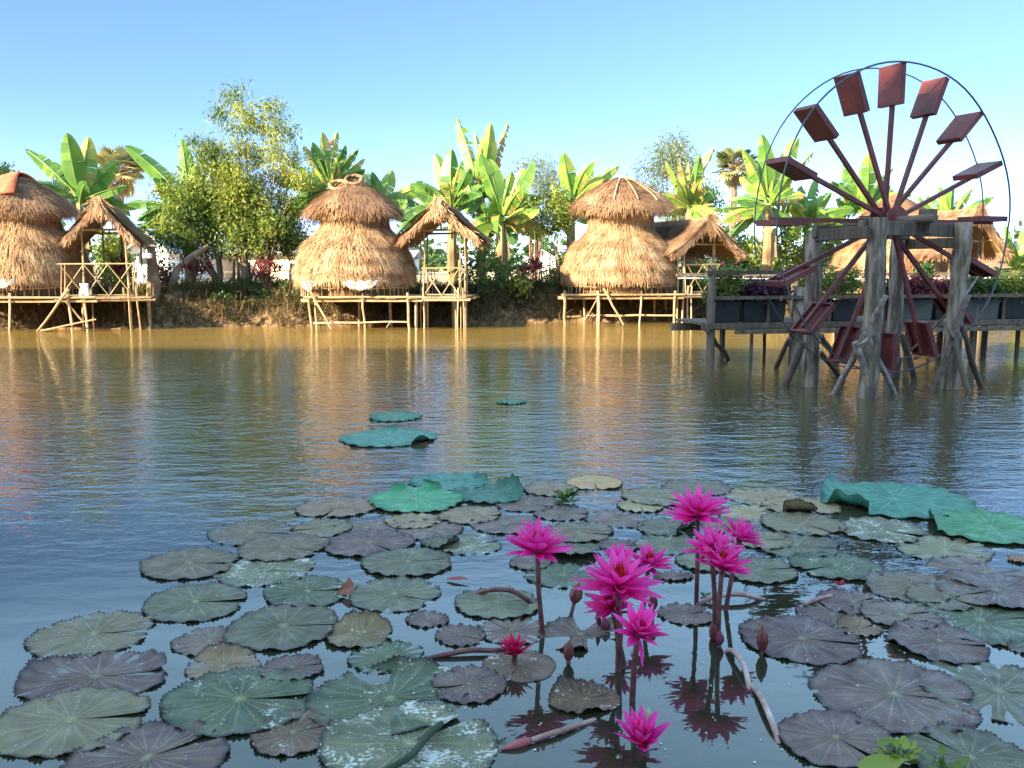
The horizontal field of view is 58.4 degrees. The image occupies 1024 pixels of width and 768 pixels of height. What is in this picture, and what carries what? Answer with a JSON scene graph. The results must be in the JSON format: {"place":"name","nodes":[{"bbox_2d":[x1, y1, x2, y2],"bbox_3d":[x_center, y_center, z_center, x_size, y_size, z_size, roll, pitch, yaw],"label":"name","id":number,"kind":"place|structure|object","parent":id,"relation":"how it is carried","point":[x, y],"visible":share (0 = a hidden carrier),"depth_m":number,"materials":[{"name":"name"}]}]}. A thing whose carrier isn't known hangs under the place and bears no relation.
{"place":"outdoors","nodes":[
{"label":"outdoors","id":0,"kind":"place"},
{"bbox_2d":[0,266,1018,329],"bbox_3d":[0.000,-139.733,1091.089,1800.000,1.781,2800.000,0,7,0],"label":"ground","id":1,"kind":"structure","parent":0,"point":[223,322],"depth_m":21.54,"materials":[{"name":"plant"}]},
{"bbox_2d":[0,171,122,331],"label":"thatched hut","id":2,"kind":"object","parent":1,"relation":"on","point":[34,213],"visible":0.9,"depth_m":19.81,"materials":[{"name":"wicker"}]},
{"bbox_2d":[25,133,135,283],"bbox_3d":[-11.150,-4.362,23.760,2.791,4.056,1.884,-6,10,-41],"label":"banana plant","id":3,"kind":"object","parent":1,"relation":"on","point":[78,181],"visible":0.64,"depth_m":23.48,"materials":[{"name":"green plant"}]},
{"bbox_2d":[53,195,157,330],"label":"thatched pavilion","id":4,"kind":"structure","parent":1,"relation":"on","point":[98,213],"depth_m":19.74,"materials":[{"name":"brown wicker"}]},
{"bbox_2d":[89,227,139,286],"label":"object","id":5,"kind":"object","parent":1,"relation":"on","point":[112,243],"visible":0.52,"depth_m":23.04,"materials":[{"name":"green plant"}]},
{"bbox_2d":[95,144,145,248],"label":"fan palm","id":6,"kind":"object","parent":1,"relation":"on","point":[123,175],"visible":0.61,"depth_m":40.94,"materials":[{"name":"green plant"}]},
{"bbox_2d":[125,139,223,281],"bbox_3d":[-8.345,-4.198,22.922,2.837,3.944,1.430,0,7,0],"label":"banana plant","id":7,"kind":"object","parent":1,"relation":"on","point":[146,163],"visible":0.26,"depth_m":23.08,"materials":[{"name":"green plant"}]},
{"bbox_2d":[133,138,313,282],"bbox_3d":[-7.204,-4.130,22.723,4.585,3.904,2.826,0,7,0],"label":"leafy tree","id":8,"kind":"object","parent":1,"relation":"on","point":[201,234],"visible":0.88,"depth_m":22.25,"materials":[{"name":"green plant"}]},
{"bbox_2d":[175,74,321,280],"bbox_3d":[-6.396,-4.845,22.418,3.744,5.379,2.174,0,7,0],"label":"feathery tree","id":9,"kind":"object","parent":1,"relation":"on","point":[282,171],"visible":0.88,"depth_m":22.20,"materials":[{"name":"green plant"}]},
{"bbox_2d":[278,131,365,221],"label":"banana plant","id":10,"kind":"object","parent":1,"relation":"on","point":[328,167],"visible":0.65,"depth_m":23.96,"materials":[{"name":"green plant"}]},
{"bbox_2d":[288,174,421,330],"bbox_3d":[-3.497,-2.786,20.823,3.093,3.887,3.016,0,7,0],"label":"thatched hut","id":11,"kind":"object","parent":1,"relation":"on","point":[349,251],"visible":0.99,"depth_m":19.86,"materials":[{"name":"wicker"}]},
{"bbox_2d":[362,171,428,222],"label":"banana plant","id":12,"kind":"object","parent":1,"relation":"on","point":[388,183],"visible":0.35,"depth_m":24.44,"materials":[{"name":"green plant"}]},
{"bbox_2d":[397,149,484,284],"bbox_3d":[-1.862,-4.291,24.178,2.416,3.807,2.463,0,7,0],"label":"banana plant","id":13,"kind":"object","parent":1,"relation":"on","point":[452,182],"visible":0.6,"depth_m":23.98,"materials":[{"name":"green plant"}]},
{"bbox_2d":[391,193,493,329],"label":"thatched pavilion","id":14,"kind":"structure","parent":1,"relation":"on","point":[436,213],"depth_m":20.03,"materials":[{"name":"brown wicker"}]},
{"bbox_2d":[78,275,822,306],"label":"bank weeds","id":15,"kind":"object","parent":1,"relation":"on","point":[221,295],"visible":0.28,"depth_m":22.10,"materials":[{"name":"green plant"}]},
{"bbox_2d":[447,118,528,278],"bbox_3d":[-1.067,-4.858,24.958,1.988,4.732,2.536,-6,9,-39],"label":"banana plant","id":16,"kind":"object","parent":1,"relation":"on","point":[487,143],"visible":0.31,"depth_m":24.60,"materials":[{"name":"green plant"}]},
{"bbox_2d":[471,154,551,279],"bbox_3d":[-0.047,-4.059,23.378,2.191,3.553,2.612,0,7,0],"label":"banana plant","id":17,"kind":"object","parent":1,"relation":"on","point":[506,195],"visible":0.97,"depth_m":23.27,"materials":[{"name":"green plant"}]},
{"bbox_2d":[503,147,576,281],"bbox_3d":[0.955,-5.738,31.534,2.549,4.809,2.294,0,7,0],"label":"wispy tree","id":18,"kind":"object","parent":1,"relation":"on","point":[548,176],"visible":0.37,"depth_m":31.20,"materials":[{"name":"grey plant"}]},
{"bbox_2d":[62,217,1021,271],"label":"distant trees","id":19,"kind":"object","parent":1,"relation":"on","point":[435,259],"visible":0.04,"depth_m":95.35,"materials":[{"name":"green plant"}]},
{"bbox_2d":[512,172,580,284],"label":"young bamboo","id":20,"kind":"object","parent":1,"relation":"on","point":[544,219],"visible":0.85,"depth_m":23.37,"materials":[{"name":"green plant"}]},
{"bbox_2d":[545,152,618,250],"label":"banana plant","id":21,"kind":"object","parent":1,"relation":"on","point":[583,180],"visible":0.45,"depth_m":24.33,"materials":[{"name":"green plant"}]},
{"bbox_2d":[557,176,683,324],"bbox_3d":[2.664,-3.095,22.694,3.141,4.018,3.133,0,7,0],"label":"thatched hut","id":22,"kind":"object","parent":1,"relation":"on","point":[618,247],"visible":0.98,"depth_m":21.72,"materials":[{"name":"wicker"}]},
{"bbox_2d":[626,124,708,221],"bbox_3d":[4.978,-5.705,29.641,2.858,5.250,2.395,0,7,0],"label":"acacia tree","id":23,"kind":"object","parent":1,"relation":"on","point":[670,157],"visible":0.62,"depth_m":29.35,"materials":[{"name":"green plant"}]},
{"bbox_2d":[662,148,717,280],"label":"banana plant","id":24,"kind":"object","parent":1,"relation":"on","point":[687,197],"visible":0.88,"depth_m":24.72,"materials":[{"name":"green plant"}]},
{"bbox_2d":[654,212,748,322],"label":"thatched pavilion","id":25,"kind":"structure","parent":1,"relation":"on","point":[702,238],"depth_m":22.22,"materials":[{"name":"brown wicker"}]},
{"bbox_2d":[709,146,757,276],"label":"fan palm","id":26,"kind":"object","parent":1,"relation":"on","point":[727,157],"visible":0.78,"depth_m":43.00,"materials":[{"name":"green plant"}]},
{"bbox_2d":[715,134,813,284],"bbox_3d":[6.649,-4.391,23.822,1.952,4.097,2.453,6,10,39],"label":"banana plant","id":27,"kind":"object","parent":1,"relation":"on","point":[770,184],"visible":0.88,"depth_m":23.72,"materials":[{"name":"green plant"}]},
{"bbox_2d":[754,226,805,282],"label":"shrub","id":28,"kind":"object","parent":1,"relation":"on","point":[789,245],"visible":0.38,"depth_m":24.70,"materials":[{"name":"green plant"}]},
{"bbox_2d":[778,181,853,262],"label":"banana plant","id":29,"kind":"object","parent":1,"relation":"on","point":[814,206],"visible":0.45,"depth_m":24.80,"materials":[{"name":"green plant"}]},
{"bbox_2d":[830,153,911,218],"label":"banana plant","id":30,"kind":"object","parent":1,"relation":"on","point":[867,181],"visible":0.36,"depth_m":25.44,"materials":[{"name":"green plant"}]},
{"bbox_2d":[824,194,952,293],"bbox_3d":[9.947,-3.166,24.399,3.838,3.723,3.477,0,7,0],"label":"thatched hut","id":31,"kind":"object","parent":1,"relation":"on","point":[843,257],"visible":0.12,"depth_m":23.56,"materials":[{"name":"plant"}]},
{"bbox_2d":[904,202,1014,298],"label":"thatched pavilion","id":32,"kind":"structure","parent":1,"relation":"on","point":[992,244],"depth_m":22.42,"materials":[{"name":"beige plant"}]},
{"bbox_2d":[0,321,1023,767],"bbox_3d":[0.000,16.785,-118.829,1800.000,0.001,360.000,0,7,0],"label":"water","id":33,"kind":"structure","parent":0,"point":[124,453],"depth_m":6.56,"materials":[{"name":"liquid"}]},
{"bbox_2d":[0,684,151,758],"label":"lily pad","id":34,"kind":"object","parent":33,"relation":"on","point":[59,724],"visible":1,"depth_m":2.82,"materials":[{"name":"plant"}]},
{"bbox_2d":[22,609,156,658],"bbox_3d":[-1.612,0.952,3.502,0.454,0.016,0.459,0,7,0],"label":"lily pad","id":35,"kind":"object","parent":33,"relation":"on","point":[84,635],"visible":1,"depth_m":3.49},
{"bbox_2d":[12,648,166,702],"bbox_3d":[-1.426,0.980,3.139,0.497,0.056,0.417,0,7,0],"label":"lily pad","id":36,"kind":"object","parent":33,"relation":"on","point":[36,680],"visible":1,"depth_m":3.15,"materials":[{"name":"plant"}]},
{"bbox_2d":[58,719,230,767],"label":"lily pad","id":37,"kind":"object","parent":33,"relation":"on","point":[140,745],"visible":1,"depth_m":2.65,"materials":[{"name":"plant"}]},
{"bbox_2d":[139,546,238,579],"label":"lily pad","id":38,"kind":"object","parent":33,"relation":"on","point":[173,565],"visible":1,"depth_m":4.31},
{"bbox_2d":[141,580,247,622],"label":"lily pad","id":39,"kind":"object","parent":33,"relation":"on","point":[182,604],"visible":1,"depth_m":3.82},
{"bbox_2d":[169,625,242,656],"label":"lily pad","id":40,"kind":"object","parent":33,"relation":"on","point":[197,641],"visible":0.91,"depth_m":3.44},
{"bbox_2d":[184,641,260,681],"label":"lily pad","id":41,"kind":"object","parent":33,"relation":"on","point":[220,656],"visible":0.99,"depth_m":3.28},
{"bbox_2d":[158,665,314,736],"bbox_3d":[-0.890,1.016,2.964,0.500,0.016,0.486,0,7,0],"label":"lily pad","id":42,"kind":"object","parent":33,"relation":"on","point":[223,705],"visible":1,"depth_m":2.95,"materials":[{"name":"plant"}]},
{"bbox_2d":[206,519,292,545],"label":"lily pad","id":43,"kind":"object","parent":33,"relation":"on","point":[243,531],"visible":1,"depth_m":4.86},
{"bbox_2d":[212,554,315,586],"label":"lily pad","id":44,"kind":"object","parent":33,"relation":"on","point":[259,573],"visible":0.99,"depth_m":4.22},
{"bbox_2d":[222,602,338,650],"bbox_3d":[-0.895,0.936,3.568,0.423,0.018,0.466,0,7,0],"label":"lily pad","id":45,"kind":"object","parent":33,"relation":"on","point":[269,626],"visible":1,"depth_m":3.55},
{"bbox_2d":[237,532,330,560],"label":"lily pad","id":46,"kind":"object","parent":33,"relation":"on","point":[266,548],"visible":1,"depth_m":4.57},
{"bbox_2d":[258,652,324,680],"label":"lily pad","id":47,"kind":"object","parent":33,"relation":"on","point":[293,662],"visible":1,"depth_m":3.21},
{"bbox_2d":[249,708,334,756],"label":"lily pad","id":48,"kind":"object","parent":33,"relation":"on","point":[288,739],"visible":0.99,"depth_m":2.74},
{"bbox_2d":[262,574,346,605],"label":"lily pad","id":49,"kind":"object","parent":33,"relation":"on","point":[291,590],"visible":0.97,"depth_m":3.95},
{"bbox_2d":[294,496,376,516],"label":"lily pad","id":50,"kind":"object","parent":33,"relation":"on","point":[348,505],"visible":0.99,"depth_m":5.32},
{"bbox_2d":[324,608,392,647],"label":"lily pad","id":51,"kind":"object","parent":33,"relation":"on","point":[352,627],"visible":0.99,"depth_m":3.53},
{"bbox_2d":[323,528,415,556],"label":"lily pad","id":52,"kind":"object","parent":33,"relation":"on","point":[348,544],"visible":1,"depth_m":4.65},
{"bbox_2d":[346,639,424,673],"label":"lily pad","id":53,"kind":"object","parent":33,"relation":"on","point":[388,649],"visible":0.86,"depth_m":3.32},
{"bbox_2d":[305,655,468,734],"bbox_3d":[-0.404,1.006,2.969,0.538,0.045,0.515,0,7,0],"label":"lily pad","id":54,"kind":"object","parent":33,"relation":"on","point":[349,694],"visible":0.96,"depth_m":3.02,"materials":[{"name":"plant"}]},
{"bbox_2d":[339,424,437,446],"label":"lotus leaf","id":55,"kind":"object","parent":33,"relation":"on","point":[394,435],"visible":1,"depth_m":7.47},
{"bbox_2d":[349,575,440,612],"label":"lily pad","id":56,"kind":"object","parent":33,"relation":"on","point":[375,596],"visible":0.99,"depth_m":3.92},
{"bbox_2d":[360,547,451,575],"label":"lily pad","id":57,"kind":"object","parent":33,"relation":"on","point":[398,561],"visible":1,"depth_m":4.33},
{"bbox_2d":[317,699,498,767],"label":"lily pad","id":58,"kind":"object","parent":33,"relation":"on","point":[365,739],"visible":0.95,"depth_m":2.70,"materials":[{"name":"plant"}]},
{"bbox_2d":[368,479,463,511],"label":"lotus leaf","id":59,"kind":"object","parent":33,"relation":"on","point":[428,496],"visible":1,"depth_m":5.49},
{"bbox_2d":[408,471,488,490],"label":"lotus leaf","id":60,"kind":"object","parent":33,"relation":"on","point":[452,481],"visible":0.93,"depth_m":5.98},
{"bbox_2d":[434,622,485,646],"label":"lily pad","id":61,"kind":"object","parent":33,"relation":"on","point":[451,635],"visible":1,"depth_m":3.49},
{"bbox_2d":[431,663,507,703],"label":"lily pad","id":62,"kind":"object","parent":33,"relation":"on","point":[482,684],"visible":1,"depth_m":3.07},
{"bbox_2d":[437,505,501,523],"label":"lily pad","id":63,"kind":"object","parent":33,"relation":"on","point":[465,514],"visible":1,"depth_m":5.17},
{"bbox_2d":[451,473,522,502],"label":"lotus leaf","id":64,"kind":"object","parent":33,"relation":"on","point":[505,489],"visible":0.99,"depth_m":5.62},
{"bbox_2d":[454,586,542,618],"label":"lily pad","id":65,"kind":"object","parent":33,"relation":"on","point":[485,605],"visible":0.92,"depth_m":3.79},
{"bbox_2d":[469,513,536,533],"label":"lily pad","id":66,"kind":"object","parent":33,"relation":"on","point":[504,523],"visible":0.87,"depth_m":4.98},
{"bbox_2d":[477,616,548,643],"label":"lily pad","id":67,"kind":"object","parent":33,"relation":"on","point":[523,629],"visible":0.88,"depth_m":3.55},
{"bbox_2d":[482,649,555,682],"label":"lily pad","id":68,"kind":"object","parent":33,"relation":"on","point":[529,668],"visible":0.94,"depth_m":3.22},
{"bbox_2d":[503,516,573,634],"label":"water lily flower","id":69,"kind":"object","parent":33,"relation":"on","point":[537,542],"visible":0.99,"depth_m":3.46,"materials":[{"name":"pink plant"}]},
{"bbox_2d":[523,562,594,588],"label":"lily pad","id":70,"kind":"object","parent":33,"relation":"on","point":[553,575],"visible":0.83,"depth_m":4.16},
{"bbox_2d":[537,616,615,649],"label":"lily pad","id":71,"kind":"object","parent":33,"relation":"on","point":[562,626],"visible":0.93,"depth_m":3.53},
{"bbox_2d":[544,521,613,542],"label":"lily pad","id":72,"kind":"object","parent":33,"relation":"on","point":[576,531],"visible":0.86,"depth_m":4.85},
{"bbox_2d":[548,674,620,713],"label":"lily pad","id":73,"kind":"object","parent":33,"relation":"on","point":[568,694],"visible":1,"depth_m":2.97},
{"bbox_2d":[570,547,664,671],"bbox_3d":[0.367,0.912,3.171,0.308,0.677,0.323,-7,10,-41],"label":"water lily flower","id":74,"kind":"object","parent":33,"relation":"on","point":[619,575],"visible":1,"depth_m":3.15,"materials":[{"name":"pink plant"}]},
{"bbox_2d":[611,600,670,701],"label":"water lily flower","id":75,"kind":"object","parent":33,"relation":"on","point":[638,626],"visible":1,"depth_m":2.93,"materials":[{"name":"pink plant"}]},
{"bbox_2d":[613,705,671,756],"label":"water lily flower","id":76,"kind":"object","parent":33,"relation":"on","point":[641,732],"visible":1,"depth_m":2.62,"materials":[{"name":"pink plant"}]},
{"bbox_2d":[620,486,693,505],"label":"lily pad","id":77,"kind":"object","parent":33,"relation":"on","point":[656,495],"visible":0.81,"depth_m":5.58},
{"bbox_2d":[657,601,711,625],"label":"lily pad","id":78,"kind":"object","parent":33,"relation":"on","point":[676,612],"visible":0.97,"depth_m":3.69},
{"bbox_2d":[661,484,731,603],"bbox_3d":[0.766,0.796,3.814,0.280,0.742,0.308,3,8,23],"label":"water lily flower","id":79,"kind":"object","parent":33,"relation":"on","point":[697,507],"visible":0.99,"depth_m":3.77,"materials":[{"name":"pink plant"}]},
{"bbox_2d":[678,523,744,625],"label":"water lily flower","id":80,"kind":"object","parent":33,"relation":"on","point":[709,537],"visible":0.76,"depth_m":3.48,"materials":[{"name":"pink plant"}]},
{"bbox_2d":[694,539,753,642],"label":"water lily flower","id":81,"kind":"object","parent":33,"relation":"on","point":[722,560],"visible":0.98,"depth_m":3.39,"materials":[{"name":"pink plant"}]},
{"bbox_2d":[724,555,798,583],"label":"lily pad","id":82,"kind":"object","parent":33,"relation":"on","point":[765,571],"visible":0.79,"depth_m":4.20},
{"bbox_2d":[753,530,839,557],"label":"lily pad","id":83,"kind":"object","parent":33,"relation":"on","point":[800,541],"visible":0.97,"depth_m":4.60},
{"bbox_2d":[738,614,862,664],"bbox_3d":[1.090,0.955,3.445,0.450,0.018,0.464,0,7,0],"label":"lily pad","id":84,"kind":"object","parent":33,"relation":"on","point":[788,635],"visible":0.94,"depth_m":3.44,"materials":[{"name":"plant"}]},
{"bbox_2d":[761,495,841,513],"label":"lily pad","id":85,"kind":"object","parent":33,"relation":"on","point":[798,502],"visible":1,"depth_m":5.30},
{"bbox_2d":[761,511,847,535],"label":"lily pad","id":86,"kind":"object","parent":33,"relation":"on","point":[799,522],"visible":1,"depth_m":4.99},
{"bbox_2d":[788,551,884,579],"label":"lily pad","id":87,"kind":"object","parent":33,"relation":"on","point":[846,566],"visible":0.98,"depth_m":4.29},
{"bbox_2d":[777,708,896,767],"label":"lily pad","id":88,"kind":"object","parent":33,"relation":"on","point":[813,736],"visible":0.95,"depth_m":2.73,"materials":[{"name":"plant"}]},
{"bbox_2d":[670,268,1023,365],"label":"walkway","id":89,"kind":"structure","parent":33,"relation":"on","point":[710,326],"depth_m":13.11,"materials":[{"name":"grey wood"}]},
{"bbox_2d":[693,262,747,322],"bbox_3d":[2.943,-1.292,12.883,0.817,0.853,0.573,0,7,0],"label":"planter","id":90,"kind":"object","parent":89,"relation":"on","point":[727,311],"visible":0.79,"depth_m":12.83,"materials":[{"name":"plastic"}]},
{"bbox_2d":[730,276,796,322],"bbox_3d":[3.563,-1.236,13.018,1.033,0.707,0.568,-2,8,-17],"label":"planter","id":91,"kind":"object","parent":89,"relation":"on","point":[753,310],"visible":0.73,"depth_m":12.93,"materials":[{"name":"plastic"}]},
{"bbox_2d":[823,263,863,320],"bbox_3d":[4.782,-1.332,13.242,0.745,0.840,0.572,0,7,0],"label":"planter","id":92,"kind":"object","parent":89,"relation":"on","point":[844,309],"visible":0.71,"depth_m":13.18,"materials":[{"name":"plastic"}]},
{"bbox_2d":[886,267,940,319],"bbox_3d":[5.920,-1.332,13.495,0.952,0.775,0.641,0,7,0],"label":"planter","id":93,"kind":"object","parent":89,"relation":"on","point":[919,286],"visible":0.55,"depth_m":13.42,"materials":[{"name":"concrete"}]},
{"bbox_2d":[966,274,1007,318],"bbox_3d":[7.016,-1.384,13.733,0.932,0.816,0.602,-4,8,-28],"label":"planter","id":94,"kind":"object","parent":89,"relation":"on","point":[983,286],"visible":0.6,"depth_m":13.64,"materials":[{"name":"concrete"}]},
{"bbox_2d":[990,262,1023,318],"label":"planter","id":95,"kind":"object","parent":89,"relation":"on","point":[1014,284],"visible":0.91,"depth_m":13.74,"materials":[{"name":"plastic"}]},
{"bbox_2d":[815,588,888,614],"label":"lily pad","id":96,"kind":"object","parent":33,"relation":"on","point":[844,598],"visible":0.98,"depth_m":3.86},
{"bbox_2d":[774,209,984,398],"bbox_3d":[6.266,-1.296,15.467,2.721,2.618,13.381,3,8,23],"label":"wheel frame","id":97,"kind":"object","parent":33,"relation":"on","point":[875,232],"visible":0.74,"depth_m":10.24,"materials":[{"name":"grey wood"}]},
{"bbox_2d":[754,60,1010,372],"bbox_3d":[4.251,-1.843,10.349,3.392,3.421,1.296,-1,7,-7],"label":"waterwheel","id":98,"kind":"object","parent":97,"relation":"attached to","point":[816,123],"visible":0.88,"depth_m":10.24,"materials":[{"name":"metal"}]},
{"bbox_2d":[838,516,926,542],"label":"lily pad","id":99,"kind":"object","parent":33,"relation":"on","point":[865,528],"visible":1,"depth_m":4.87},
{"bbox_2d":[807,657,983,733],"bbox_3d":[1.260,1.014,3.014,0.546,0.016,0.551,0,7,0],"label":"lily pad","id":100,"kind":"object","parent":33,"relation":"on","point":[864,690],"visible":0.99,"depth_m":3.00,"materials":[{"name":"plant"}]},
{"bbox_2d":[820,474,977,518],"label":"lotus leaf","id":101,"kind":"object","parent":33,"relation":"on","point":[896,500],"visible":0.99,"depth_m":5.49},
{"bbox_2d":[859,599,944,628],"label":"lily pad","id":102,"kind":"object","parent":33,"relation":"on","point":[896,610],"visible":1,"depth_m":3.70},
{"bbox_2d":[866,568,959,602],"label":"lily pad","id":103,"kind":"object","parent":33,"relation":"on","point":[889,584],"visible":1,"depth_m":4.06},
{"bbox_2d":[887,617,990,663],"bbox_3d":[1.592,0.952,3.420,0.362,0.024,0.391,0,7,0],"label":"lily pad","id":104,"kind":"object","parent":33,"relation":"on","point":[930,642],"visible":1,"depth_m":3.41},
{"bbox_2d":[896,534,994,564],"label":"lily pad","id":105,"kind":"object","parent":33,"relation":"on","point":[939,547],"visible":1,"depth_m":4.56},
{"bbox_2d":[904,582,988,610],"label":"lily pad","id":106,"kind":"object","parent":33,"relation":"on","point":[933,592],"visible":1,"depth_m":3.89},
{"bbox_2d":[903,720,1023,767],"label":"lily pad","id":107,"kind":"object","parent":33,"relation":"on","point":[980,748],"visible":0.91,"depth_m":2.67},
{"bbox_2d":[907,596,1023,647],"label":"lily pad","id":108,"kind":"object","parent":33,"relation":"on","point":[995,632],"visible":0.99,"depth_m":3.62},
{"bbox_2d":[916,659,1023,724],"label":"lily pad","id":109,"kind":"object","parent":33,"relation":"on","point":[995,685],"visible":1,"depth_m":3.06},
{"bbox_2d":[925,555,1023,586],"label":"lily pad","id":110,"kind":"object","parent":33,"relation":"on","point":[959,562],"visible":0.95,"depth_m":4.30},
{"bbox_2d":[928,508,1023,543],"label":"lotus leaf","id":111,"kind":"object","parent":33,"relation":"on","point":[982,525],"visible":1,"depth_m":4.91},
{"bbox_2d":[935,569,1023,607],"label":"lily pad","id":112,"kind":"object","parent":33,"relation":"on","point":[1007,591],"visible":1,"depth_m":4.00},
{"bbox_2d":[0,0,1023,265],"label":"sky","id":113,"kind":"structure","parent":0,"point":[588,80],"materials":[{"name":"blue"}]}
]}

